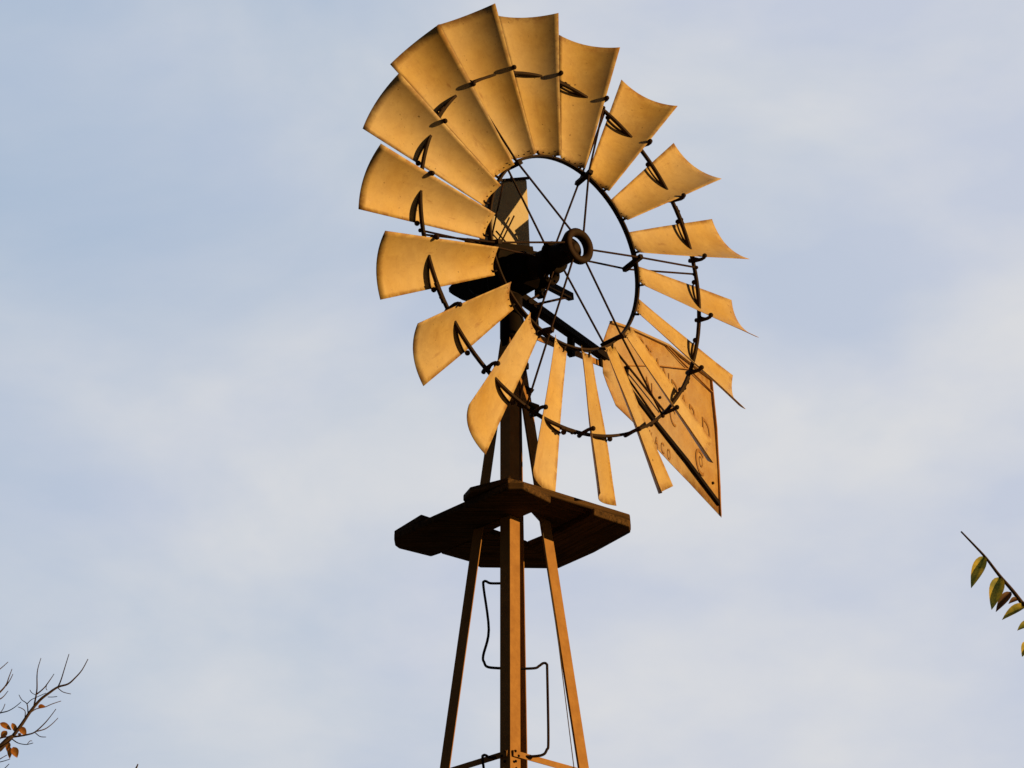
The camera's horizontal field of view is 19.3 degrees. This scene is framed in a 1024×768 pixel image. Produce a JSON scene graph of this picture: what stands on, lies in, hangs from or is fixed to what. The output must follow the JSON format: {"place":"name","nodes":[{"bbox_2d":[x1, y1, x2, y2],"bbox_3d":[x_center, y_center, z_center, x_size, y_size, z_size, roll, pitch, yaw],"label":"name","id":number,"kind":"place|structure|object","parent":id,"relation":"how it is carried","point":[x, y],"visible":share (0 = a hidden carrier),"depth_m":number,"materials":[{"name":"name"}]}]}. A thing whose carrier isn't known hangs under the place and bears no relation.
{"place":"outdoors","nodes":[
{"label":"outdoors","id":0,"kind":"place"},
{"bbox_2d":[0,0,1023,767],"label":"sky","id":1,"kind":"structure","parent":0,"point":[218,431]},
{"label":"ground","id":2,"kind":"structure","parent":0,"visible":0},
{"bbox_2d":[0,654,137,767],"bbox_3d":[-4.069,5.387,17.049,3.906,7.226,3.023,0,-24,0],"label":"bare tree","id":3,"kind":"object","parent":2,"relation":"on","point":[6,744],"visible":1,"depth_m":17.19,"materials":[{"name":"brown plant"}]},
{"bbox_2d":[358,4,758,767],"bbox_3d":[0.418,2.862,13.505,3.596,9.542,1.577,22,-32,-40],"label":"windmill","id":4,"kind":"object","parent":2,"relation":"on","point":[474,104],"visible":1,"depth_m":14.21,"materials":[{"name":"metal"}]},
{"bbox_2d":[961,531,1023,656],"bbox_3d":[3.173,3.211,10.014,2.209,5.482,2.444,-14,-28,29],"label":"leafy tree","id":5,"kind":"object","parent":2,"relation":"on","point":[997,586],"visible":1,"depth_m":10.61,"materials":[{"name":"green plant"}]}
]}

